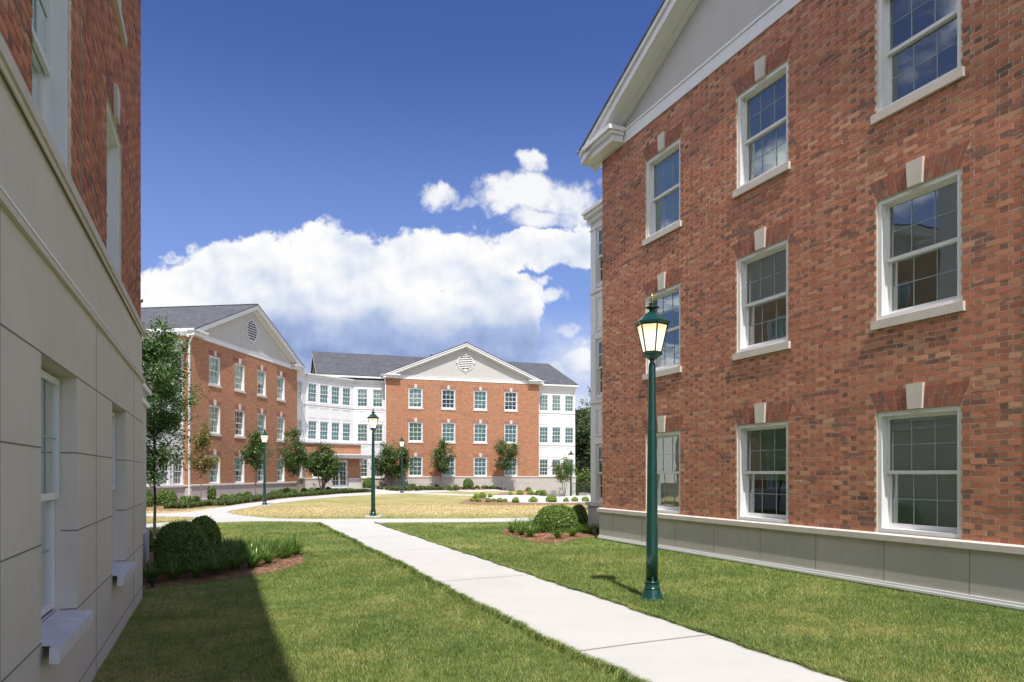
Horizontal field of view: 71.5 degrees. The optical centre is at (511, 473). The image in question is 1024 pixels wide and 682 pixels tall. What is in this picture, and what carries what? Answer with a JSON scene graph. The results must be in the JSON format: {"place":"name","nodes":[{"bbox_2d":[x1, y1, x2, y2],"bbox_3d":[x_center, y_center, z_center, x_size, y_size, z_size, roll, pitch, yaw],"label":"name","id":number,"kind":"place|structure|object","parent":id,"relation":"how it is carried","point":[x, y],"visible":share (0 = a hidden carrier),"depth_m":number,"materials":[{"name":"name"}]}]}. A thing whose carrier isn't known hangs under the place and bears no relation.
{"place":"outdoors","nodes":[
{"label":"outdoors","id":0,"kind":"place"},
{"bbox_2d":[140,0,662,409],"label":"sky","id":1,"kind":"structure","parent":0,"point":[376,177],"materials":[{"name":"blue"}]},
{"bbox_2d":[91,491,1023,681],"bbox_3d":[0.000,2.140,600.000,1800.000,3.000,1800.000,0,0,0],"label":"ground","id":2,"kind":"structure","parent":0,"point":[404,499],"depth_m":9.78,"materials":[{"name":"green plant"}]},
{"bbox_2d":[0,0,151,681],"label":"brick building","id":3,"kind":"structure","parent":2,"relation":"on","point":[75,390],"depth_m":5.51,"materials":[{"name":"red brick"}]},
{"bbox_2d":[31,0,67,169],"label":"window","id":4,"kind":"structure","parent":3,"relation":"in","point":[49,56],"depth_m":5.37,"materials":[{"name":"white paint"}]},
{"bbox_2d":[41,369,92,663],"bbox_3d":[-3.325,0.217,4.913,0.565,1.926,1.330,0,0,-23],"label":"window","id":5,"kind":"structure","parent":3,"relation":"in","point":[61,630],"depth_m":5.25,"materials":[{"name":"white paint"}]},
{"bbox_2d":[105,57,122,273],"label":"window","id":6,"kind":"structure","parent":3,"relation":"in","point":[113,93],"depth_m":8.31,"materials":[{"name":"white paint"}]},
{"bbox_2d":[113,0,126,46],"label":"window","id":7,"kind":"structure","parent":3,"relation":"in","point":[116,3],"depth_m":8.07,"materials":[{"name":"white paint"}]},
{"bbox_2d":[112,412,135,585],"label":"window","id":8,"kind":"structure","parent":3,"relation":"in","point":[123,571],"depth_m":8.30,"materials":[{"name":"white paint"}]},
{"bbox_2d":[141,304,304,500],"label":"brick building","id":9,"kind":"structure","parent":2,"relation":"on","point":[246,366],"depth_m":45.95,"materials":[{"name":"red brick"}]},
{"bbox_2d":[173,457,181,484],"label":"window","id":10,"kind":"structure","parent":9,"relation":"in","point":[177,477],"depth_m":40.58,"materials":[{"name":"white paint"}]},
{"bbox_2d":[208,450,220,483],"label":"window","id":11,"kind":"structure","parent":9,"relation":"in","point":[214,477],"depth_m":43.82,"materials":[{"name":"white paint"}]},
{"bbox_2d":[208,399,221,436],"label":"window","id":12,"kind":"structure","parent":9,"relation":"in","point":[214,411],"depth_m":43.75,"materials":[{"name":"glass"}]},
{"bbox_2d":[208,350,221,387],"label":"window","id":13,"kind":"structure","parent":9,"relation":"in","point":[214,362],"depth_m":43.73,"materials":[{"name":"white paint"}]},
{"bbox_2d":[234,451,243,482],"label":"window","id":14,"kind":"structure","parent":9,"relation":"in","point":[239,467],"depth_m":46.85,"materials":[{"name":"glass"}]},
{"bbox_2d":[234,404,245,438],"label":"window","id":15,"kind":"structure","parent":9,"relation":"in","point":[239,414],"depth_m":46.98,"materials":[{"name":"glass"}]},
{"bbox_2d":[234,358,245,393],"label":"window","id":16,"kind":"structure","parent":9,"relation":"in","point":[239,369],"depth_m":46.72,"materials":[{"name":"white paint"}]},
{"bbox_2d":[256,408,266,434],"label":"window","id":17,"kind":"structure","parent":9,"relation":"in","point":[261,418],"depth_m":49.67,"materials":[{"name":"white paint"}]},
{"bbox_2d":[257,365,266,397],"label":"window","id":18,"kind":"structure","parent":9,"relation":"in","point":[261,375],"depth_m":49.82,"materials":[{"name":"white paint"}]},
{"bbox_2d":[276,454,284,481],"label":"window","id":19,"kind":"structure","parent":9,"relation":"in","point":[280,473],"depth_m":52.56,"materials":[{"name":"glass"}]},
{"bbox_2d":[276,412,285,442],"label":"window","id":20,"kind":"structure","parent":9,"relation":"in","point":[280,416],"depth_m":52.60,"materials":[{"name":"white paint"}]},
{"bbox_2d":[276,371,285,401],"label":"window","id":21,"kind":"structure","parent":9,"relation":"in","point":[280,380],"depth_m":52.65,"materials":[{"name":"white paint"}]},
{"bbox_2d":[143,537,304,589],"bbox_3d":[-6.938,1.793,16.032,3.161,0.236,9.766,0,0,-30],"label":"mulch bed","id":22,"kind":"object","parent":2,"relation":"on","point":[212,577],"visible":0.12,"depth_m":12.63,"materials":[{"name":"brown wood"}]},
{"bbox_2d":[143,562,171,580],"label":"lily clump","id":23,"kind":"object","parent":22,"relation":"on","point":[150,574],"visible":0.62,"depth_m":11.88,"materials":[{"name":"green plant"}]},
{"bbox_2d":[145,550,197,568],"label":"lily clump","id":24,"kind":"object","parent":22,"relation":"on","point":[174,561],"visible":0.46,"depth_m":12.70,"materials":[{"name":"green plant"}]},
{"bbox_2d":[142,312,208,536],"bbox_3d":[-9.354,-1.192,18.720,2.635,6.079,2.790,0,0,0],"label":"young tree","id":25,"kind":"object","parent":22,"relation":"on","point":[166,385],"visible":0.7,"depth_m":18.50,"materials":[{"name":"green plant"}]},
{"bbox_2d":[146,559,210,579],"bbox_3d":[-5.725,1.614,12.053,1.178,0.377,1.139,0,0,-15],"label":"lily clump","id":26,"kind":"object","parent":22,"relation":"on","point":[174,573],"visible":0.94,"depth_m":12.06,"materials":[{"name":"green plant"}]},
{"bbox_2d":[152,519,210,565],"bbox_3d":[-6.288,1.333,13.543,1.043,0.905,1.013,0,0,-6],"label":"boxwood bush","id":27,"kind":"object","parent":22,"relation":"on","point":[176,537],"visible":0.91,"depth_m":13.25,"materials":[{"name":"green plant"}]},
{"bbox_2d":[152,551,214,570],"bbox_3d":[-5.937,1.552,12.816,1.152,0.426,1.277,0,0,33],"label":"lily clump","id":28,"kind":"object","parent":22,"relation":"on","point":[186,558],"visible":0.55,"depth_m":12.79,"materials":[{"name":"green plant"}]},
{"bbox_2d":[170,551,234,577],"bbox_3d":[-5.348,1.570,12.249,1.296,0.448,1.250,0,0,43],"label":"lily clump","id":29,"kind":"object","parent":22,"relation":"on","point":[198,571],"visible":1,"depth_m":12.22,"materials":[{"name":"green plant"}]},
{"bbox_2d":[191,515,221,553],"bbox_3d":[-6.569,1.327,15.102,0.769,0.905,0.745,0,0,-22],"label":"boxwood bush","id":30,"kind":"object","parent":22,"relation":"on","point":[210,526],"visible":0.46,"depth_m":14.98,"materials":[{"name":"green plant"}]},
{"bbox_2d":[194,556,241,573],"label":"lily clump","id":31,"kind":"object","parent":22,"relation":"on","point":[218,569],"visible":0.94,"depth_m":12.58,"materials":[{"name":"green plant"}]},
{"bbox_2d":[209,550,251,569],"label":"lily clump","id":32,"kind":"object","parent":22,"relation":"on","point":[237,561],"visible":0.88,"depth_m":12.93,"materials":[{"name":"green plant"}]},
{"bbox_2d":[222,546,286,566],"bbox_3d":[-4.787,1.516,13.115,1.320,0.430,1.192,0,0,-34],"label":"lily clump","id":33,"kind":"object","parent":22,"relation":"on","point":[254,558],"visible":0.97,"depth_m":13.13,"materials":[{"name":"green plant"}]},
{"bbox_2d":[255,547,290,562],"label":"lily clump","id":34,"kind":"object","parent":22,"relation":"on","point":[266,560],"visible":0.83,"depth_m":13.59,"materials":[{"name":"green plant"}]},
{"bbox_2d":[265,540,307,557],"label":"lily clump","id":35,"kind":"object","parent":22,"relation":"on","point":[287,551],"visible":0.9,"depth_m":14.25,"materials":[{"name":"green plant"}]},
{"bbox_2d":[262,534,312,554],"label":"lily clump","id":36,"kind":"object","parent":22,"relation":"on","point":[297,546],"visible":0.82,"depth_m":14.86,"materials":[{"name":"green plant"}]},
{"bbox_2d":[143,521,598,588],"bbox_3d":[-2.563,1.709,17.542,13.493,0.260,9.944,0,0,-21],"label":"pine straw","id":37,"kind":"object","parent":22,"relation":"on","point":[509,533],"visible":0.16,"depth_m":14.09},
{"bbox_2d":[146,492,368,510],"bbox_3d":[-14.672,1.467,44.024,7.290,0.494,25.955,0,0,9],"label":"mulch bed","id":38,"kind":"object","parent":2,"relation":"on","point":[158,508],"visible":0.15,"depth_m":34.67,"materials":[{"name":"brown wood"}]},
{"bbox_2d":[156,489,177,505],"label":"boxwood bush","id":39,"kind":"object","parent":38,"relation":"on","point":[165,496],"visible":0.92,"depth_m":35.22,"materials":[{"name":"green plant"}]},
{"bbox_2d":[184,417,223,500],"bbox_3d":[-16.336,-0.592,37.693,2.176,4.743,1.755,0,0,18],"label":"young tree","id":40,"kind":"object","parent":38,"relation":"on","point":[204,442],"visible":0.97,"depth_m":37.53,"materials":[{"name":"green plant"}]},
{"bbox_2d":[233,428,273,494],"bbox_3d":[-15.798,-0.592,44.354,2.308,4.629,2.308,0,0,40],"label":"young tree","id":41,"kind":"object","parent":38,"relation":"on","point":[254,447],"visible":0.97,"depth_m":43.96,"materials":[{"name":"green plant"}]},
{"bbox_2d":[162,488,370,508],"bbox_3d":[-14.477,1.333,43.495,4.558,0.614,22.800,0,0,14],"label":"ground cover","id":42,"kind":"object","parent":38,"relation":"on","point":[226,501],"visible":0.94,"depth_m":40.28,"materials":[{"name":"green plant"}]},
{"bbox_2d":[271,423,318,491],"bbox_3d":[-15.176,-0.958,49.080,2.999,5.253,2.577,0,0,0],"label":"young tree","id":43,"kind":"object","parent":38,"relation":"on","point":[289,460],"visible":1,"depth_m":49.08,"materials":[{"name":"green plant"}]},
{"bbox_2d":[302,439,347,489],"bbox_3d":[-14.397,-0.519,53.960,4.160,4.169,3.440,0,0,0],"label":"tree","id":44,"kind":"object","parent":38,"relation":"on","point":[327,465],"visible":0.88,"depth_m":53.23,"materials":[{"name":"green plant"}]},
{"bbox_2d":[364,515,382,517],"bbox_3d":[-5.021,1.584,25.700,0.680,0.095,0.680,0,0,0],"label":"lamp footing","id":45,"kind":"object","parent":2,"relation":"on","point":[367,516],"visible":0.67,"depth_m":25.42,"materials":[{"name":"concrete"}]},
{"bbox_2d":[367,408,378,515],"bbox_3d":[-5.021,-0.396,25.700,0.441,4.015,0.471,0,0,0],"label":"street lamp","id":46,"kind":"object","parent":45,"relation":"on","point":[373,418],"visible":0.95,"depth_m":25.64,"materials":[{"name":"green metal"}]},
{"bbox_2d":[399,437,404,492],"bbox_3d":[-7.597,-0.607,49.000,0.441,4.015,0.471,0,0,0],"label":"street lamp","id":47,"kind":"object","parent":2,"relation":"on","point":[401,441],"visible":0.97,"depth_m":48.94,"materials":[{"name":"green metal"}]},
{"bbox_2d":[297,342,578,496],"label":"brick building","id":48,"kind":"structure","parent":2,"relation":"on","point":[471,403],"depth_m":64.09,"materials":[{"name":"red brick"}]},
{"bbox_2d":[308,421,316,439],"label":"window","id":49,"kind":"structure","parent":48,"relation":"in","point":[312,425],"depth_m":58.32,"materials":[{"name":"white paint"}]},
{"bbox_2d":[308,383,316,402],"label":"window","id":50,"kind":"structure","parent":48,"relation":"in","point":[312,388],"depth_m":58.31,"materials":[{"name":"white paint"}]},
{"bbox_2d":[320,421,328,440],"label":"window","id":51,"kind":"structure","parent":48,"relation":"in","point":[324,426],"depth_m":59.34,"materials":[{"name":"white paint"}]},
{"bbox_2d":[320,385,328,403],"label":"window","id":52,"kind":"structure","parent":48,"relation":"in","point":[324,389],"depth_m":59.34,"materials":[{"name":"white paint"}]},
{"bbox_2d":[332,422,339,440],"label":"window","id":53,"kind":"structure","parent":48,"relation":"in","point":[335,426],"depth_m":60.30,"materials":[{"name":"white paint"}]},
{"bbox_2d":[332,386,339,405],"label":"window","id":54,"kind":"structure","parent":48,"relation":"in","point":[335,390],"depth_m":60.30,"materials":[{"name":"white paint"}]},
{"bbox_2d":[331,460,347,487],"bbox_3d":[-14.068,0.035,57.611,1.480,2.470,0.430,0,0,-40],"label":"double door","id":55,"kind":"structure","parent":48,"relation":"in","point":[342,480],"depth_m":57.88,"materials":[{"name":"white paint"}]},
{"bbox_2d":[343,423,350,441],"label":"window","id":56,"kind":"structure","parent":48,"relation":"in","point":[346,427],"depth_m":61.29,"materials":[{"name":"white paint"}]},
{"bbox_2d":[343,388,350,406],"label":"window","id":57,"kind":"structure","parent":48,"relation":"in","point":[346,391],"depth_m":61.29,"materials":[{"name":"white paint"}]},
{"bbox_2d":[357,424,367,441],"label":"window","id":58,"kind":"structure","parent":48,"relation":"in","point":[362,429],"depth_m":62.17,"materials":[{"name":"white paint"}]},
{"bbox_2d":[357,389,367,406],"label":"window","id":59,"kind":"structure","parent":48,"relation":"in","point":[362,394],"depth_m":62.16,"materials":[{"name":"white paint"}]},
{"bbox_2d":[373,390,382,407],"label":"window","id":60,"kind":"structure","parent":48,"relation":"in","point":[377,394],"depth_m":62.58,"materials":[{"name":"glass"}]},
{"bbox_2d":[374,424,382,441],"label":"window","id":61,"kind":"structure","parent":48,"relation":"in","point":[378,433],"depth_m":62.61,"materials":[{"name":"white paint"}]},
{"bbox_2d":[407,418,423,442],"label":"window","id":62,"kind":"structure","parent":48,"relation":"in","point":[415,425],"depth_m":63.06,"materials":[{"name":"white paint"}]},
{"bbox_2d":[407,384,423,408],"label":"window","id":63,"kind":"structure","parent":48,"relation":"in","point":[415,391],"depth_m":63.05,"materials":[{"name":"white paint"}]},
{"bbox_2d":[408,453,423,475],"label":"window","id":64,"kind":"structure","parent":48,"relation":"in","point":[417,470],"depth_m":63.10,"materials":[{"name":"white paint"}]},
{"bbox_2d":[440,419,455,443],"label":"window","id":65,"kind":"structure","parent":48,"relation":"in","point":[448,426],"depth_m":64.00,"materials":[{"name":"white paint"}]},
{"bbox_2d":[440,386,456,409],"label":"window","id":66,"kind":"structure","parent":48,"relation":"in","point":[448,396],"depth_m":64.19,"materials":[{"name":"white paint"}]},
{"bbox_2d":[442,454,455,475],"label":"window","id":67,"kind":"structure","parent":48,"relation":"in","point":[452,473],"depth_m":64.09,"materials":[{"name":"glass"}]},
{"bbox_2d":[473,453,487,475],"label":"window","id":68,"kind":"structure","parent":48,"relation":"in","point":[480,460],"depth_m":64.97,"materials":[{"name":"white paint"}]},
{"bbox_2d":[473,420,487,443],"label":"window","id":69,"kind":"structure","parent":48,"relation":"in","point":[480,428],"depth_m":64.95,"materials":[{"name":"white paint"}]},
{"bbox_2d":[473,387,487,410],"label":"window","id":70,"kind":"structure","parent":48,"relation":"in","point":[480,395],"depth_m":64.95,"materials":[{"name":"glass"}]},
{"bbox_2d":[503,421,518,444],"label":"window","id":71,"kind":"structure","parent":48,"relation":"in","point":[510,426],"depth_m":65.89,"materials":[{"name":"white paint"}]},
{"bbox_2d":[503,388,518,411],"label":"window","id":72,"kind":"structure","parent":48,"relation":"in","point":[510,394],"depth_m":65.98,"materials":[{"name":"white paint"}]},
{"bbox_2d":[539,459,547,475],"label":"window","id":73,"kind":"structure","parent":48,"relation":"in","point":[543,463],"depth_m":67.50,"materials":[{"name":"white paint"}]},
{"bbox_2d":[539,427,547,443],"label":"window","id":74,"kind":"structure","parent":48,"relation":"in","point":[543,431],"depth_m":67.48,"materials":[{"name":"glass"}]},
{"bbox_2d":[539,395,547,411],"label":"window","id":75,"kind":"structure","parent":48,"relation":"in","point":[543,399],"depth_m":67.52,"materials":[{"name":"glass"}]},
{"bbox_2d":[552,427,560,443],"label":"window","id":76,"kind":"structure","parent":48,"relation":"in","point":[556,431],"depth_m":67.90,"materials":[{"name":"white paint"}]},
{"bbox_2d":[552,395,560,411],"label":"window","id":77,"kind":"structure","parent":48,"relation":"in","point":[556,399],"depth_m":67.90,"materials":[{"name":"glass"}]},
{"bbox_2d":[565,427,573,443],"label":"window","id":78,"kind":"structure","parent":48,"relation":"in","point":[569,432],"depth_m":68.33,"materials":[{"name":"glass"}]},
{"bbox_2d":[565,396,573,411],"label":"window","id":79,"kind":"structure","parent":48,"relation":"in","point":[569,400],"depth_m":68.36,"materials":[{"name":"glass"}]},
{"bbox_2d":[376,485,504,490],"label":"ground cover","id":80,"kind":"object","parent":2,"relation":"on","point":[408,488],"visible":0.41,"depth_m":56.02,"materials":[{"name":"green plant"}]},
{"bbox_2d":[375,486,523,490],"bbox_3d":[0.447,2.320,78.457,13.012,2.337,55.450,0,0,22],"label":"mulch bed","id":81,"kind":"object","parent":2,"relation":"on","point":[453,490],"visible":0.08,"depth_m":61.00,"materials":[{"name":"brown wood"}]},
{"bbox_2d":[368,440,414,485],"bbox_3d":[-10.243,-0.823,60.818,3.397,4.213,3.299,0,0,43],"label":"tree","id":82,"kind":"object","parent":81,"relation":"on","point":[387,457],"visible":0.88,"depth_m":60.34,"materials":[{"name":"green plant"}]},
{"bbox_2d":[428,437,456,485],"bbox_3d":[-6.193,-0.966,62.587,3.155,4.802,2.181,0,0,-38],"label":"young tree","id":83,"kind":"object","parent":81,"relation":"on","point":[439,452],"visible":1,"depth_m":62.33,"materials":[{"name":"green plant"}]},
{"bbox_2d":[146,487,847,681],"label":"footpath","id":84,"kind":"structure","parent":2,"relation":"on","point":[583,621],"depth_m":8.27,"materials":[{"name":"concrete"}]},
{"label":"lamp footing","id":85,"kind":"structure","parent":84,"relation":"on","visible":0},
{"bbox_2d":[260,427,268,504],"bbox_3d":[-12.533,-0.338,36.000,0.441,4.015,0.471,0,0,0],"label":"street lamp","id":86,"kind":"object","parent":85,"relation":"on","point":[264,435],"visible":0.95,"depth_m":35.94,"materials":[{"name":"green metal"}]},
{"bbox_2d":[493,437,521,489],"bbox_3d":[-0.421,-0.817,64.266,2.793,5.090,2.629,0,0,0],"label":"young tree","id":87,"kind":"object","parent":2,"relation":"on","point":[502,465],"visible":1,"depth_m":63.83,"materials":[{"name":"green plant"}]},
{"bbox_2d":[459,498,584,504],"bbox_3d":[1.131,1.592,39.141,7.692,0.176,8.429,0,0,0],"label":"mulch bed","id":88,"kind":"object","parent":2,"relation":"on","point":[483,502],"visible":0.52,"depth_m":36.98,"materials":[{"name":"brown soil"}]},
{"bbox_2d":[492,490,578,495],"bbox_3d":[3.287,2.571,77.897,9.238,2.258,60.498,0,0,13],"label":"mulch bed","id":89,"kind":"object","parent":2,"relation":"on","point":[506,493],"visible":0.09,"depth_m":52.58,"materials":[{"name":"brown soil"}]},
{"bbox_2d":[549,455,578,495],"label":"tree","id":90,"kind":"object","parent":89,"relation":"on","point":[563,471],"visible":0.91,"depth_m":65.29,"materials":[{"name":"green plant"}]},
{"bbox_2d":[503,527,598,543],"bbox_3d":[1.397,1.658,20.518,3.332,0.097,7.810,0,0,0],"label":"mulch bed","id":91,"kind":"object","parent":2,"relation":"on","point":[544,536],"visible":0.2,"depth_m":18.10,"materials":[{"name":"brown soil"}]},
{"bbox_2d":[534,504,579,532],"bbox_3d":[1.231,1.250,19.860,1.325,0.820,1.265,0,0,-13],"label":"boxwood bush","id":92,"kind":"object","parent":91,"relation":"on","point":[551,517],"visible":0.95,"depth_m":19.45,"materials":[{"name":"green plant"}]},
{"bbox_2d":[572,503,587,530],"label":"boxwood bush","id":93,"kind":"object","parent":91,"relation":"on","point":[580,511],"visible":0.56,"depth_m":20.10,"materials":[{"name":"green plant"}]},
{"bbox_2d":[574,383,590,453],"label":"young tree","id":94,"kind":"object","parent":2,"relation":"on","point":[586,404],"visible":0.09,"depth_m":29.96,"materials":[{"name":"green plant"}]},
{"bbox_2d":[575,409,590,494],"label":"background tree","id":95,"kind":"object","parent":2,"relation":"on","point":[582,442],"visible":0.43,"depth_m":94.22,"materials":[{"name":"green plant"}]},
{"bbox_2d":[575,469,590,495],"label":"background tree","id":96,"kind":"object","parent":2,"relation":"on","point":[583,477],"visible":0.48,"depth_m":73.73,"materials":[{"name":"green plant"}]},
{"bbox_2d":[634,294,670,601],"bbox_3d":[1.821,-0.337,9.240,0.441,4.015,0.471,0,0,0],"label":"street lamp","id":97,"kind":"object","parent":2,"relation":"on","point":[651,325],"visible":0.98,"depth_m":9.18,"materials":[{"name":"green metal"}]},
{"bbox_2d":[577,0,1023,611],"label":"brick building","id":98,"kind":"structure","parent":2,"relation":"on","point":[805,220],"depth_m":11.27,"materials":[{"name":"red brick"}]},
{"bbox_2d":[597,226,601,284],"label":"window","id":99,"kind":"structure","parent":98,"relation":"in","point":[599,230],"depth_m":19.52,"materials":[{"name":"white paint"}]},
{"bbox_2d":[597,444,602,501],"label":"window","id":100,"kind":"structure","parent":98,"relation":"in","point":[599,446],"depth_m":19.52,"materials":[{"name":"white paint"}]},
{"bbox_2d":[597,338,602,396],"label":"window","id":101,"kind":"structure","parent":98,"relation":"in","point":[599,341],"depth_m":19.52,"materials":[{"name":"white paint"}]},
{"bbox_2d":[642,266,683,379],"bbox_3d":[3.429,-3.190,15.366,0.522,2.210,1.524,0,0,-23],"label":"window","id":102,"kind":"structure","parent":98,"relation":"in","point":[668,300],"depth_m":15.60,"materials":[{"name":"white paint"}]},
{"bbox_2d":[642,120,683,245],"bbox_3d":[3.429,-6.192,15.366,0.522,2.210,1.524,0,0,-23],"label":"window","id":103,"kind":"structure","parent":98,"relation":"in","point":[663,170],"depth_m":15.48,"materials":[{"name":"white paint"}]},
{"bbox_2d":[643,416,683,513],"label":"window","id":104,"kind":"structure","parent":98,"relation":"in","point":[668,443],"depth_m":15.32,"materials":[{"name":"glass"}]},
{"bbox_2d":[732,402,792,523],"bbox_3d":[4.587,-0.189,12.598,0.515,2.085,1.524,0,0,-23],"label":"window","id":105,"kind":"structure","parent":98,"relation":"in","point":[762,447],"depth_m":12.77,"materials":[{"name":"glass"}]},
{"bbox_2d":[732,218,793,360],"bbox_3d":[4.584,-3.190,12.597,0.522,2.210,1.524,0,0,-23],"label":"window","id":106,"kind":"structure","parent":98,"relation":"in","point":[762,274],"depth_m":12.66,"materials":[{"name":"white paint"}]},
{"bbox_2d":[732,37,793,197],"bbox_3d":[4.584,-6.192,12.597,0.522,2.210,1.524,0,0,-23],"label":"window","id":107,"kind":"structure","parent":98,"relation":"in","point":[762,108],"depth_m":12.66,"materials":[{"name":"white paint"}]},
{"bbox_2d":[870,0,965,124],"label":"window","id":108,"kind":"structure","parent":98,"relation":"in","point":[919,41],"depth_m":9.95,"materials":[{"name":"white paint"}]},
{"bbox_2d":[870,140,969,330],"bbox_3d":[5.739,-3.190,9.828,0.522,2.210,1.524,0,0,-23],"label":"window","id":109,"kind":"structure","parent":98,"relation":"in","point":[919,227],"depth_m":9.83,"materials":[{"name":"white paint"}]},
{"bbox_2d":[870,380,970,538],"bbox_3d":[5.742,-0.189,9.829,0.515,2.085,1.524,0,0,-23],"label":"window","id":110,"kind":"structure","parent":98,"relation":"in","point":[919,450],"depth_m":9.84,"materials":[{"name":"glass"}]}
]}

